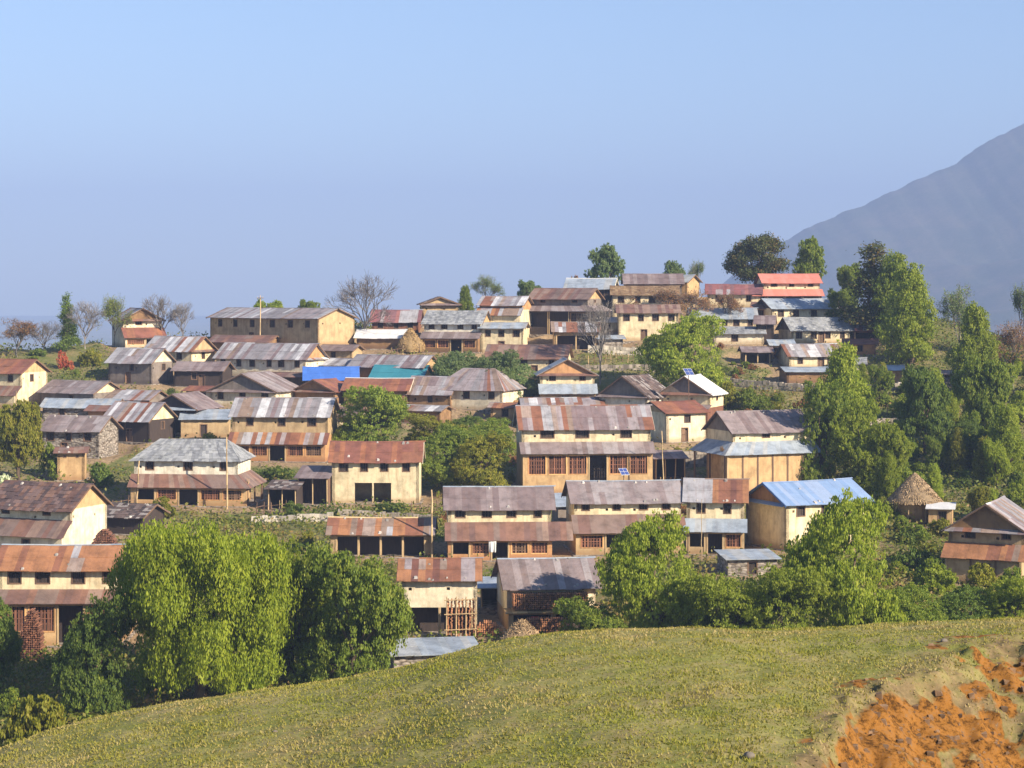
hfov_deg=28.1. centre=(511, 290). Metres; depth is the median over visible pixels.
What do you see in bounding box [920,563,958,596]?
bush
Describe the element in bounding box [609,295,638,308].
bare bush
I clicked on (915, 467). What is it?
bush
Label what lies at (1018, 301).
tree
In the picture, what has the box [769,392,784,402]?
bush
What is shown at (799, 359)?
window
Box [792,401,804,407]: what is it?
bush
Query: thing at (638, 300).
window
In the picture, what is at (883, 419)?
stone wall
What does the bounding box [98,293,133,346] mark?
tree
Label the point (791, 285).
village house
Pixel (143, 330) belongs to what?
village house
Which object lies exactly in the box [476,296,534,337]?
village house
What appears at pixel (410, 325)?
window
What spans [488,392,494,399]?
window
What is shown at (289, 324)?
window
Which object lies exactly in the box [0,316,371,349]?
valley floor
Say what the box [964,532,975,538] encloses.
window
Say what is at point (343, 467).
window
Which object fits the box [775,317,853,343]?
village house
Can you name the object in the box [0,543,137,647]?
village house
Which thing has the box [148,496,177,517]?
bush
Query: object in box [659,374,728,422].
village house
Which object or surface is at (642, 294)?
village house
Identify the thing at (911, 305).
tree
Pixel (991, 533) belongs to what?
village house
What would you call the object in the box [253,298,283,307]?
tree
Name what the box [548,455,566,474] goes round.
window
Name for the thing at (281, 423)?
window
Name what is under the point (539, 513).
window
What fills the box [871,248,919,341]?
tree
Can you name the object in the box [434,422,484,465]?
bush
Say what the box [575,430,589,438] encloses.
window
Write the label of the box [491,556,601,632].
village house
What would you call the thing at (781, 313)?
window
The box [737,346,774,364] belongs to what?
shed
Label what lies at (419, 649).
shed
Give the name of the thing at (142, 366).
village house
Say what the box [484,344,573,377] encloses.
village house
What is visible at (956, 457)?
young tree
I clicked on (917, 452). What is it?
bush
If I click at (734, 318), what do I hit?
village house
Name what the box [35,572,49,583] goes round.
window
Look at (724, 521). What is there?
village house
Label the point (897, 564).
bush
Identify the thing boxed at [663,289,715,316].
bare bush
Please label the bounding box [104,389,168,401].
village house
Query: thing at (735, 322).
window
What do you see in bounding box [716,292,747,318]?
bare bush
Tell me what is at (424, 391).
village house
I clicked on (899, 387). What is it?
bush
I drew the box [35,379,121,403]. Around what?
village house
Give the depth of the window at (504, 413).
267.23 m
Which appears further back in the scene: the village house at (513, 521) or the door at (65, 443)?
the door at (65, 443)
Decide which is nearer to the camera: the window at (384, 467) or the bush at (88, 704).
the bush at (88, 704)
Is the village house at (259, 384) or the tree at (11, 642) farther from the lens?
the village house at (259, 384)
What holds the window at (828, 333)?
in the village house at (800, 330)
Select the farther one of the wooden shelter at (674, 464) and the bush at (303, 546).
the wooden shelter at (674, 464)
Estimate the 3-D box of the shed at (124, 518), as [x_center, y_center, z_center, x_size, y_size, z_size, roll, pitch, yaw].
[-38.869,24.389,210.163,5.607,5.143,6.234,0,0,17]
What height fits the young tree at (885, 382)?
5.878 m
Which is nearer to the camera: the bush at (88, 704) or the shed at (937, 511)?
the bush at (88, 704)
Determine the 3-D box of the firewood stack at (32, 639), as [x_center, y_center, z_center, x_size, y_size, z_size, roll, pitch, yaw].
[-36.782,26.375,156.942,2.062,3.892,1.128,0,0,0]
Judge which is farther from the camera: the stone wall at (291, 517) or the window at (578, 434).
the window at (578, 434)
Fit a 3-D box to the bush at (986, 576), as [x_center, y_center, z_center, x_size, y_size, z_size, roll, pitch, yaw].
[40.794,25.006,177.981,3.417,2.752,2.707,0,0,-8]
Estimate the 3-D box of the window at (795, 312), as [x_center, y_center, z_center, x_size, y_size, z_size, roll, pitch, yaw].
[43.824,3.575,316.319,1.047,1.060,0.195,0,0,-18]
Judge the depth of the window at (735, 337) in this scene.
306.30 m
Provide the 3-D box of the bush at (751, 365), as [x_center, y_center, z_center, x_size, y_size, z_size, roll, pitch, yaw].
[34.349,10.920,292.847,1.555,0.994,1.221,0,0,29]
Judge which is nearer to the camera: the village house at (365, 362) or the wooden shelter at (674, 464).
the wooden shelter at (674, 464)
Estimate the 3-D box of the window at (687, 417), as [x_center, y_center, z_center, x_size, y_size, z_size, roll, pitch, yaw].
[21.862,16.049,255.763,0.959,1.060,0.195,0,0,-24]
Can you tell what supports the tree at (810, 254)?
on the terrain at (428, 491)
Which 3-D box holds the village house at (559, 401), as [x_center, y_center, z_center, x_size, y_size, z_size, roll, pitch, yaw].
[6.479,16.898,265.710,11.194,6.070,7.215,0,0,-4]
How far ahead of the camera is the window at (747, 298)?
325.42 m
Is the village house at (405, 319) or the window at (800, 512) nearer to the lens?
the window at (800, 512)
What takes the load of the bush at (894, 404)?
on the terrain at (428, 491)
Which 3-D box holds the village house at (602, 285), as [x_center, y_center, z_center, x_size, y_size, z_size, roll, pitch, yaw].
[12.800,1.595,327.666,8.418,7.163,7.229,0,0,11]
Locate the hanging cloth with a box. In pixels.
[489,541,495,552]
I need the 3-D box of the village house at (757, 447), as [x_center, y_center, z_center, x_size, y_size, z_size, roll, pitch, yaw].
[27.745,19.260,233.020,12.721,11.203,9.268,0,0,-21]
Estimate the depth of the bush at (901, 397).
274.46 m
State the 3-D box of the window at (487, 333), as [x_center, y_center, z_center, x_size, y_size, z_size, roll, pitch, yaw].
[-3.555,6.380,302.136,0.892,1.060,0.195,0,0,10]
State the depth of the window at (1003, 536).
182.72 m
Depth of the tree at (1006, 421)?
236.15 m
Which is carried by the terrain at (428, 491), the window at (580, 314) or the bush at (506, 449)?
the bush at (506, 449)
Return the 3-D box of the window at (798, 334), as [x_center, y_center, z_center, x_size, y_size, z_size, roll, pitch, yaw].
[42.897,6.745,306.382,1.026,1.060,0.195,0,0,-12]
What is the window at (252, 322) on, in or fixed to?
in the long building
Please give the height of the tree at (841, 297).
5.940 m
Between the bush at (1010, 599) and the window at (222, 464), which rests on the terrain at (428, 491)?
the bush at (1010, 599)
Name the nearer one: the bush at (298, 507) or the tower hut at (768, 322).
the bush at (298, 507)
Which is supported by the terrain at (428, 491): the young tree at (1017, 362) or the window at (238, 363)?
the young tree at (1017, 362)
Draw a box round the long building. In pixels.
[206,307,358,352]
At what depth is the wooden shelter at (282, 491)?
222.21 m
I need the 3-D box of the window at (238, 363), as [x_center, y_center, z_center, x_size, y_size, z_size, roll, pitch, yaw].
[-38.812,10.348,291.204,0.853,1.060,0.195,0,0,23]
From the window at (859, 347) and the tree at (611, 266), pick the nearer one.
the window at (859, 347)
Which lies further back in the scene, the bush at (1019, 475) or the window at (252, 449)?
the window at (252, 449)
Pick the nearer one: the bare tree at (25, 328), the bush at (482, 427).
the bush at (482, 427)
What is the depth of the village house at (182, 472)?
223.59 m
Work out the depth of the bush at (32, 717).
126.15 m
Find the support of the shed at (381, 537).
on the terrain at (428, 491)
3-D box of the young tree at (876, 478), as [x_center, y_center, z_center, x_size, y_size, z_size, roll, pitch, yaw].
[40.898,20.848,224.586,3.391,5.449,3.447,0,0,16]
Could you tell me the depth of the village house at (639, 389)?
263.92 m
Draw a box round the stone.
[744,752,754,758]
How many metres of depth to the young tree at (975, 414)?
249.65 m
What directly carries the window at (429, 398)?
in the village house at (424, 391)
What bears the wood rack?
on the terrain at (428, 491)
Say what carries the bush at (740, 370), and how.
on the terrain at (428, 491)
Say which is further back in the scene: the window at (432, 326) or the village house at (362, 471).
the window at (432, 326)
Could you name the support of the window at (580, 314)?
in the village house at (562, 304)
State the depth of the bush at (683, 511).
216.68 m
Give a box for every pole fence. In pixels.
[112,494,135,502]
[256,500,286,514]
[385,345,419,354]
[411,500,445,514]
[588,353,633,363]
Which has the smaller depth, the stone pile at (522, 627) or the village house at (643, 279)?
the stone pile at (522, 627)
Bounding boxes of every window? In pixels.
[0,605,25,631]
[1,510,9,513]
[7,571,21,583]
[8,374,12,381]
[28,605,54,631]
[30,374,33,381]
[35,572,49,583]
[42,511,50,515]
[46,432,54,440]
[58,408,64,414]
[65,432,71,440]
[71,572,85,583]
[83,433,91,441]
[102,572,110,583]
[127,339,144,344]
[129,364,133,370]
[145,461,153,469]
[157,489,176,499]
[161,421,164,429]
[162,363,165,370]
[176,352,181,359]
[183,462,192,470]
[191,372,196,379]
[200,489,219,500]
[217,392,223,398]
[218,319,221,326]
[220,462,225,470]
[222,490,241,500]
[233,319,237,326]
[236,359,240,366]
[238,445,249,451]
[246,417,253,425]
[249,360,254,366]
[250,319,254,326]
[251,445,267,455]
[266,360,271,366]
[270,320,274,327]
[278,360,283,366]
[278,418,285,426]
[287,320,292,327]
[287,446,303,455]
[294,360,299,367]
[305,320,309,327]
[305,446,321,456]
[307,418,316,426]
[331,351,335,357]
[339,463,348,471]
[360,463,367,471]
[377,323,383,328]
[380,463,388,471]
[393,323,398,328]
[402,463,409,471]
[407,323,412,328]
[424,340,435,347]
[427,395,432,402]
[428,324,434,328]
[437,340,448,347]
[455,511,465,517]
[463,391,469,398]
[464,340,475,347]
[472,542,488,554]
[482,511,491,517]
[485,330,490,336]
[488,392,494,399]
[498,330,503,336]
[501,409,508,416]
[506,511,516,517]
[511,542,527,553]
[513,330,519,336]
[528,455,545,474]
[530,542,547,553]
[534,510,541,517]
[540,430,554,438]
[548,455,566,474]
[549,376,555,380]
[568,455,586,474]
[570,313,589,321]
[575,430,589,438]
[579,376,585,380]
[580,535,603,547]
[581,504,589,510]
[609,455,627,474]
[612,504,620,510]
[618,296,623,302]
[620,430,631,437]
[623,314,629,320]
[629,455,647,473]
[635,296,640,302]
[638,314,643,320]
[639,504,647,510]
[649,296,654,302]
[652,314,658,320]
[661,504,670,509]
[668,314,674,320]
[684,414,690,422]
[696,503,705,513]
[723,503,731,513]
[725,534,740,547]
[731,335,737,341]
[733,320,739,325]
[746,295,750,301]
[762,433,769,437]
[778,310,783,316]
[793,310,798,316]
[796,332,801,338]
[796,506,805,516]
[797,357,802,363]
[811,310,816,316]
[811,332,816,338]
[825,332,830,338]
[840,331,844,338]
[857,345,862,351]
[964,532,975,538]
[1001,534,1010,539]
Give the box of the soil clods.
[809,635,1023,767]
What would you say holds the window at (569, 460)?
in the village house at (558, 446)
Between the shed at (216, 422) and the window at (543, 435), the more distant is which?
the shed at (216, 422)
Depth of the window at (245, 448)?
245.88 m
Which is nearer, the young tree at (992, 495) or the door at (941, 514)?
the door at (941, 514)
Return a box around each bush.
[0,473,10,483]
[0,686,20,715]
[0,693,66,746]
[28,348,46,355]
[38,441,65,480]
[56,350,74,369]
[60,669,104,720]
[73,369,79,375]
[77,348,103,365]
[84,462,114,487]
[85,657,111,679]
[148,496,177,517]
[166,388,175,394]
[200,432,216,438]
[251,521,262,529]
[255,465,295,479]
[283,501,304,514]
[293,542,305,553]
[296,530,315,547]
[309,676,323,681]
[371,502,410,511]
[402,413,446,440]
[419,427,470,487]
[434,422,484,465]
[439,511,446,521]
[445,419,467,430]
[445,430,512,485]
[451,415,482,428]
[471,417,515,451]
[490,430,509,456]
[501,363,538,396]
[508,456,515,465]
[508,470,515,481]
[551,595,629,631]
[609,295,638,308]
[649,287,683,310]
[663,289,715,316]
[675,570,774,628]
[681,503,686,514]
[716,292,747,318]
[716,364,728,371]
[716,562,830,629]
[717,342,723,348]
[720,381,739,407]
[731,367,738,375]
[736,366,745,373]
[736,388,774,409]
[739,386,755,394]
[747,363,757,369]
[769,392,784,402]
[771,393,783,402]
[775,401,782,409]
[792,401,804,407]
[835,556,878,582]
[876,501,899,519]
[880,396,894,405]
[887,547,944,578]
[887,561,907,576]
[888,398,904,416]
[891,582,948,621]
[892,515,909,529]
[892,530,915,545]
[893,417,906,434]
[894,467,925,484]
[895,393,906,400]
[897,378,909,395]
[900,521,931,543]
[905,437,920,460]
[910,461,926,474]
[912,556,951,585]
[919,543,938,552]
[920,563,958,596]
[927,518,950,536]
[928,584,992,620]
[944,442,971,466]
[953,469,971,486]
[960,562,1000,589]
[972,576,1023,618]
[998,566,1023,581]
[1005,483,1023,505]
[1006,470,1023,488]
[1010,403,1023,424]
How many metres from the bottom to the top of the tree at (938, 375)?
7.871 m
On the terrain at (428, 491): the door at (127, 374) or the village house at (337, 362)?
the village house at (337, 362)
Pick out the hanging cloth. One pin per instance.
(492, 546)
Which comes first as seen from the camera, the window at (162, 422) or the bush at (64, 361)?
the window at (162, 422)
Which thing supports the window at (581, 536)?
in the village house at (600, 514)
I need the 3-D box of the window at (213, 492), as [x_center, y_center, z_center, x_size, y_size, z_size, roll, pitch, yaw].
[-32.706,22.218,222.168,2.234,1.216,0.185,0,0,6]
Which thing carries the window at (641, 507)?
in the village house at (600, 514)
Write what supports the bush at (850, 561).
on the terrain at (428, 491)
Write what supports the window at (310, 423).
in the village house at (288, 429)
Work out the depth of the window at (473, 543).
194.03 m
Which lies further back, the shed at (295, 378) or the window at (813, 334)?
the window at (813, 334)
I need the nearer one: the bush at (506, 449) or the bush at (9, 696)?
the bush at (9, 696)
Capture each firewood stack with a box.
[18,608,46,660]
[91,529,117,543]
[472,620,501,636]
[512,591,587,609]
[527,616,568,632]
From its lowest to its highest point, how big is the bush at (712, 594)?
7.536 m
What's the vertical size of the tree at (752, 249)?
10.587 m
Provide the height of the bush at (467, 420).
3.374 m
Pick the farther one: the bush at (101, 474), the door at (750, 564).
the bush at (101, 474)
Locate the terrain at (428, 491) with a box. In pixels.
[0,297,1023,745]
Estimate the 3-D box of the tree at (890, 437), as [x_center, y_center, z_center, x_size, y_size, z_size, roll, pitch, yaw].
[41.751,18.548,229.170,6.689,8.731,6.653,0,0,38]
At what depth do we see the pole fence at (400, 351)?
300.42 m
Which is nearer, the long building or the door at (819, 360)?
the door at (819, 360)
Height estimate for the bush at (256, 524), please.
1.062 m
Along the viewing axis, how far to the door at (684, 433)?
255.64 m
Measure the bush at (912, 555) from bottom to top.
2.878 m
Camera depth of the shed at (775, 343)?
299.23 m
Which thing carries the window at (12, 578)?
in the village house at (55, 585)
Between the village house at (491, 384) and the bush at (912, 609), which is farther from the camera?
the village house at (491, 384)
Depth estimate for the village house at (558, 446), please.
229.57 m
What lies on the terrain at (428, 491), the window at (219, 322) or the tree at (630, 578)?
the tree at (630, 578)
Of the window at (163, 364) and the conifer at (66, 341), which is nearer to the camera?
the window at (163, 364)
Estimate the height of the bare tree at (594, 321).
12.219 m
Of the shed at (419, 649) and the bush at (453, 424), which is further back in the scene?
the bush at (453, 424)
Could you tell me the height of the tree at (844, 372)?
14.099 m
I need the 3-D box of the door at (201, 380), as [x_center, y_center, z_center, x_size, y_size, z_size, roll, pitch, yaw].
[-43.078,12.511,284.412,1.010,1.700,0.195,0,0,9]
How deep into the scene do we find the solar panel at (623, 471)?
212.18 m
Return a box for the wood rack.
[444,597,476,636]
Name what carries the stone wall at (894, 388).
on the terrain at (428, 491)
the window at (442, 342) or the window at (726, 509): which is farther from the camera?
the window at (442, 342)
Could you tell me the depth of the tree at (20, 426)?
233.39 m
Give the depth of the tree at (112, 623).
138.41 m
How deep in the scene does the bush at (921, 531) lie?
204.65 m
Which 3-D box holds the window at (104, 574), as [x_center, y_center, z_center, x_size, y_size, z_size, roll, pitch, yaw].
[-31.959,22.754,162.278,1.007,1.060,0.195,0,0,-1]
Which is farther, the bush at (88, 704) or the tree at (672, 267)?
the tree at (672, 267)
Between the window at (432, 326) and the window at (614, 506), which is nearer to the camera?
the window at (614, 506)
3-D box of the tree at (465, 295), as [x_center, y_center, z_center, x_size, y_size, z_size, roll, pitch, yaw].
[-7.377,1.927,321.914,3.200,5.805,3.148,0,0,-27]
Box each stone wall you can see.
[250,512,332,523]
[338,509,430,516]
[581,364,654,371]
[588,345,641,355]
[683,451,706,468]
[722,377,814,391]
[870,418,911,424]
[875,382,900,393]
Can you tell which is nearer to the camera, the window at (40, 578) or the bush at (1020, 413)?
the window at (40, 578)
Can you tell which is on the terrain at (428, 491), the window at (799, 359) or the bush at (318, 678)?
the bush at (318, 678)
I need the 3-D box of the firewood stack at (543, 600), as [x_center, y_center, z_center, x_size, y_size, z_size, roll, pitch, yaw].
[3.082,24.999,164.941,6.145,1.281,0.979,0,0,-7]
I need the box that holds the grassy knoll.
[0,618,1023,767]
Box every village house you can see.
[0,359,51,405]
[0,480,113,545]
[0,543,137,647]
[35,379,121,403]
[41,415,123,458]
[103,401,178,444]
[104,347,176,384]
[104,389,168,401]
[109,307,166,347]
[127,439,266,507]
[144,335,217,365]
[159,391,223,436]
[170,361,235,386]
[205,371,297,407]
[209,335,280,352]
[212,342,329,376]
[228,397,339,462]
[291,378,343,404]
[302,366,359,382]
[319,358,352,366]
[327,440,425,504]
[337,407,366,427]
[340,377,413,406]
[347,354,437,377]
[368,364,432,377]
[370,309,423,333]
[396,557,483,636]
[403,375,459,406]
[416,296,461,327]
[419,310,492,352]
[436,368,526,414]
[442,485,573,561]
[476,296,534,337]
[477,322,530,352]
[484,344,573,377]
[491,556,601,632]
[512,404,655,492]
[517,397,604,404]
[528,288,610,337]
[534,357,598,396]
[550,321,600,349]
[561,479,685,556]
[563,278,618,315]
[594,374,668,404]
[609,285,680,322]
[614,304,681,343]
[621,273,684,296]
[646,400,710,442]
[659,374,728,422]
[682,274,702,297]
[682,478,749,555]
[686,308,757,333]
[689,409,820,490]
[705,284,762,307]
[710,326,766,344]
[744,477,873,550]
[752,273,824,298]
[757,298,840,325]
[774,343,841,366]
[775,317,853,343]
[940,496,1023,583]
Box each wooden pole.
[136,461,139,502]
[226,437,227,508]
[257,295,260,334]
[431,490,432,557]
[661,431,663,479]
[701,501,701,562]
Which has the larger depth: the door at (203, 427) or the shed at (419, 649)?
the door at (203, 427)
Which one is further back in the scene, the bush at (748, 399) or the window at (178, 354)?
the window at (178, 354)
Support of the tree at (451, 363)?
on the terrain at (428, 491)
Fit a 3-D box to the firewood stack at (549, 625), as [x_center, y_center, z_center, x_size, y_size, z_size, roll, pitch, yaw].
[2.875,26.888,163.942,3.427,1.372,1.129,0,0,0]
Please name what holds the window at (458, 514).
in the village house at (513, 521)
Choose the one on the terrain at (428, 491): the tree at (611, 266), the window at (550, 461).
the tree at (611, 266)
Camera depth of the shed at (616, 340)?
303.56 m
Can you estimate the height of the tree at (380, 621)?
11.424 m
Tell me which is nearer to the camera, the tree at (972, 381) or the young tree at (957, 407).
the tree at (972, 381)
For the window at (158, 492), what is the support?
in the village house at (182, 472)
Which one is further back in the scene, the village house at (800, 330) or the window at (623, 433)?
the village house at (800, 330)
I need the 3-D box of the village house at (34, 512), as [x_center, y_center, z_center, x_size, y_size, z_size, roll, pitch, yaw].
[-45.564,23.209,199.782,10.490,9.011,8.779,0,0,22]
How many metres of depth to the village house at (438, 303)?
317.52 m
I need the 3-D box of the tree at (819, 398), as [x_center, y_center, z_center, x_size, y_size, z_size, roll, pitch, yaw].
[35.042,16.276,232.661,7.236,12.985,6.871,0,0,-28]
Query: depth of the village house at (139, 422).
255.99 m
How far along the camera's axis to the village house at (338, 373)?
281.81 m
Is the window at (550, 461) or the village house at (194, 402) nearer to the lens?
the window at (550, 461)
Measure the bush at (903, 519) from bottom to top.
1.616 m
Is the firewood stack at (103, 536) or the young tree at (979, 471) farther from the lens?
the young tree at (979, 471)
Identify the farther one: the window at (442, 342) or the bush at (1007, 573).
the window at (442, 342)
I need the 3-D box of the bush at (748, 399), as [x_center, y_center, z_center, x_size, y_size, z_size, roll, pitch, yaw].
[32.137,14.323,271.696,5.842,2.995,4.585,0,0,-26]
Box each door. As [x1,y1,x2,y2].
[21,538,29,543]
[60,442,67,446]
[125,372,130,383]
[126,428,131,441]
[198,374,204,385]
[200,424,206,436]
[531,365,537,373]
[641,329,646,340]
[681,427,687,441]
[747,561,757,574]
[818,331,824,342]
[818,357,823,366]
[938,511,946,521]
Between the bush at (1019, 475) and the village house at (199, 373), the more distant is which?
the village house at (199, 373)
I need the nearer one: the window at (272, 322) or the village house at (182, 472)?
the village house at (182, 472)
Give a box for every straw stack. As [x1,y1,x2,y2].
[396,327,425,351]
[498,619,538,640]
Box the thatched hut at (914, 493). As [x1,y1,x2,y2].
[886,472,943,522]
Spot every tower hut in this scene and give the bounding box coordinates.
[53,446,90,480]
[83,405,110,415]
[753,315,776,341]
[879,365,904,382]
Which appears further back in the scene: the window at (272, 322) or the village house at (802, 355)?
the window at (272, 322)
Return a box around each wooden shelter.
[264,480,305,510]
[294,465,332,506]
[653,450,688,481]
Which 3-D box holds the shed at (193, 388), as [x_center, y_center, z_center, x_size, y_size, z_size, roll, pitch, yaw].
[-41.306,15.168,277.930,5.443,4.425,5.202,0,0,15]
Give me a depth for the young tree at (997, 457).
231.08 m
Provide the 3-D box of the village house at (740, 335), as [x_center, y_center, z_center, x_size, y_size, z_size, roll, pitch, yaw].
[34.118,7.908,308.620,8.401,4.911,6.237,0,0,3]
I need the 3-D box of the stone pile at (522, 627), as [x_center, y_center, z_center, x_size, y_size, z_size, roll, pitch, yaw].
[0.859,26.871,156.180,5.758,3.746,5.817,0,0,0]
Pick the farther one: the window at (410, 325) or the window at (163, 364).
the window at (410, 325)
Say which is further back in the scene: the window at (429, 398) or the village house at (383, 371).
the village house at (383, 371)
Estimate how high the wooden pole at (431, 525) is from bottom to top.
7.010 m
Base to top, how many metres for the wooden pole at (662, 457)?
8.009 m
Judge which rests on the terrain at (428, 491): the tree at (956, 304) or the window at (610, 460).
the tree at (956, 304)
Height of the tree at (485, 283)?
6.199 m
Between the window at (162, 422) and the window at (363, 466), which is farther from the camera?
the window at (162, 422)
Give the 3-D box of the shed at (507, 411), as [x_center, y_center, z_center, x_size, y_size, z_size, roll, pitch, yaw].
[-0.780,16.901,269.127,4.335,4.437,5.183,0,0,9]
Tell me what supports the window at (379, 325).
in the village house at (405, 319)
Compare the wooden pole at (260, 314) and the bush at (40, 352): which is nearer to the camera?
the bush at (40, 352)
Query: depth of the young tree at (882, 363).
280.71 m
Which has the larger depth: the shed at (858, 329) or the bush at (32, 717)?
the shed at (858, 329)
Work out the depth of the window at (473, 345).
301.55 m
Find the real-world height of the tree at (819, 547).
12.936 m
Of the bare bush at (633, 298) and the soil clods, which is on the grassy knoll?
the soil clods
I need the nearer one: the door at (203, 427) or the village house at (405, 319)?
the door at (203, 427)
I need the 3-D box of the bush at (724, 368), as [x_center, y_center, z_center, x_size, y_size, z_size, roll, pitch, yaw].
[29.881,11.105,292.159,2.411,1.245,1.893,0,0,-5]
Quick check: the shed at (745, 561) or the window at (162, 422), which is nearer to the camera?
the shed at (745, 561)
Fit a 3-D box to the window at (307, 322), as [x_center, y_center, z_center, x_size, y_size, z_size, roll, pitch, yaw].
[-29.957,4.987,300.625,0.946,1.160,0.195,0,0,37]
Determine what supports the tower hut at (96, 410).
on the terrain at (428, 491)
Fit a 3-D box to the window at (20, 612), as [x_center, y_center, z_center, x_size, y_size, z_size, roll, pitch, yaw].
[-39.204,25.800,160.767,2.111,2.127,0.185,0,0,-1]
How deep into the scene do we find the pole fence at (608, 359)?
296.16 m
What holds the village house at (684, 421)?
on the terrain at (428, 491)
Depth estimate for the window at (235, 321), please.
309.72 m
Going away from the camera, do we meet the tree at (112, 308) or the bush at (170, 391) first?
the bush at (170, 391)
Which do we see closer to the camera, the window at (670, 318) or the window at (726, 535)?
the window at (726, 535)
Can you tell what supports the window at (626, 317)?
in the village house at (633, 320)
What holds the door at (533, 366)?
in the village house at (539, 357)
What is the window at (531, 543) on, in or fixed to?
in the village house at (513, 521)
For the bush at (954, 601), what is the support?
on the terrain at (428, 491)
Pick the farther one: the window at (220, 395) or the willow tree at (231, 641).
the window at (220, 395)
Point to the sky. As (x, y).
(213, 156)
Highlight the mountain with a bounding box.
[704,124,1023,336]
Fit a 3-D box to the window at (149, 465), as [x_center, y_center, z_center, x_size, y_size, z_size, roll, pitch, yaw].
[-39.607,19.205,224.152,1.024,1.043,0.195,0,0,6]
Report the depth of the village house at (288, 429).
246.77 m
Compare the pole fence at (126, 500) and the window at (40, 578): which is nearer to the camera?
the window at (40, 578)
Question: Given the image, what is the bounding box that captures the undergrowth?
[0,296,1023,729]
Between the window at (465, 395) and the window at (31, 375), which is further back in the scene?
the window at (31, 375)
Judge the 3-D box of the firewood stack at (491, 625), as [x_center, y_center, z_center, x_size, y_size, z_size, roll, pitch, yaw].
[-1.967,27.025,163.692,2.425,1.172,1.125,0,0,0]
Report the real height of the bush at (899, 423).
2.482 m
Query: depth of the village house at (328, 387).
275.67 m
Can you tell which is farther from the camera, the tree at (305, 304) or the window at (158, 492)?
the tree at (305, 304)
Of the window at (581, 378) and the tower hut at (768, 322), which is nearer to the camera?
the window at (581, 378)
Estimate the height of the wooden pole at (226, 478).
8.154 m
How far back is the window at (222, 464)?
223.38 m
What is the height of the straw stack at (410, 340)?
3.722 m
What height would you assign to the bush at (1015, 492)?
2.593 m
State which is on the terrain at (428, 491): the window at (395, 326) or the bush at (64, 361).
the bush at (64, 361)
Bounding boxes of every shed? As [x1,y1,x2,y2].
[39,398,123,419]
[107,502,170,535]
[178,409,230,438]
[181,385,216,397]
[247,371,304,385]
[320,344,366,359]
[325,516,438,557]
[353,329,407,349]
[387,636,477,668]
[402,404,455,423]
[477,576,496,614]
[487,402,519,422]
[552,493,565,521]
[596,335,625,349]
[598,317,616,334]
[714,549,781,576]
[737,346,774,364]
[750,302,765,314]
[763,339,795,363]
[775,366,829,383]
[842,338,878,354]
[850,325,880,341]
[855,357,867,369]
[925,502,955,527]
[940,370,951,385]
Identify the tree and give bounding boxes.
[0,317,40,356]
[0,399,45,479]
[0,594,23,681]
[24,320,66,349]
[50,591,137,715]
[62,301,105,351]
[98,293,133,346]
[101,516,305,701]
[141,293,184,330]
[167,303,194,335]
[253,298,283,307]
[253,531,335,678]
[286,540,417,684]
[297,299,320,307]
[323,269,396,328]
[331,384,410,440]
[429,350,476,395]
[457,284,474,310]
[468,349,525,399]
[470,273,505,295]
[517,279,541,295]
[570,297,617,383]
[583,242,625,282]
[593,507,710,628]
[632,309,731,386]
[663,260,685,274]
[687,260,705,295]
[721,231,793,283]
[781,487,910,626]
[791,235,827,279]
[799,377,851,480]
[817,339,875,449]
[824,288,858,316]
[829,398,882,488]
[836,263,864,297]
[853,419,914,493]
[858,362,869,381]
[865,364,894,406]
[870,456,900,502]
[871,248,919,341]
[872,261,938,365]
[875,362,887,386]
[875,449,901,506]
[895,364,954,455]
[923,434,944,471]
[924,367,950,413]
[924,462,945,497]
[932,431,949,465]
[936,282,974,345]
[943,301,1002,376]
[945,426,967,474]
[949,397,959,424]
[950,354,1015,429]
[950,418,985,466]
[951,391,959,415]
[958,409,980,431]
[966,486,990,511]
[971,435,996,483]
[974,427,1000,447]
[981,437,1010,486]
[982,319,1023,394]
[987,402,1023,476]
[988,488,996,501]
[999,351,1021,378]
[1010,280,1023,350]
[1010,390,1023,406]
[1013,478,1023,492]
[1019,350,1023,374]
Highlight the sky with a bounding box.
[0,0,1023,315]
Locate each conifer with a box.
[51,291,82,350]
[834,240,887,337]
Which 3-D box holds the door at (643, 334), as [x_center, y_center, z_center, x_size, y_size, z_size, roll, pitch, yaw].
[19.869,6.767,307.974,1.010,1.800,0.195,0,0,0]
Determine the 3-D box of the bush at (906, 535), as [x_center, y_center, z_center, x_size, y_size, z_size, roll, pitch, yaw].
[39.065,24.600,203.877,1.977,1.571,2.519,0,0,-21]
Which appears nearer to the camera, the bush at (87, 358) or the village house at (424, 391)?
the village house at (424, 391)
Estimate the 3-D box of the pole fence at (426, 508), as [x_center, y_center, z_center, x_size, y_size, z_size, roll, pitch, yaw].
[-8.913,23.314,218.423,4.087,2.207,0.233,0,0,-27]
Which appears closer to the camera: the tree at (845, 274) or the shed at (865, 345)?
the shed at (865, 345)
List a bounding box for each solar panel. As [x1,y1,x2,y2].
[618,468,629,479]
[683,368,693,399]

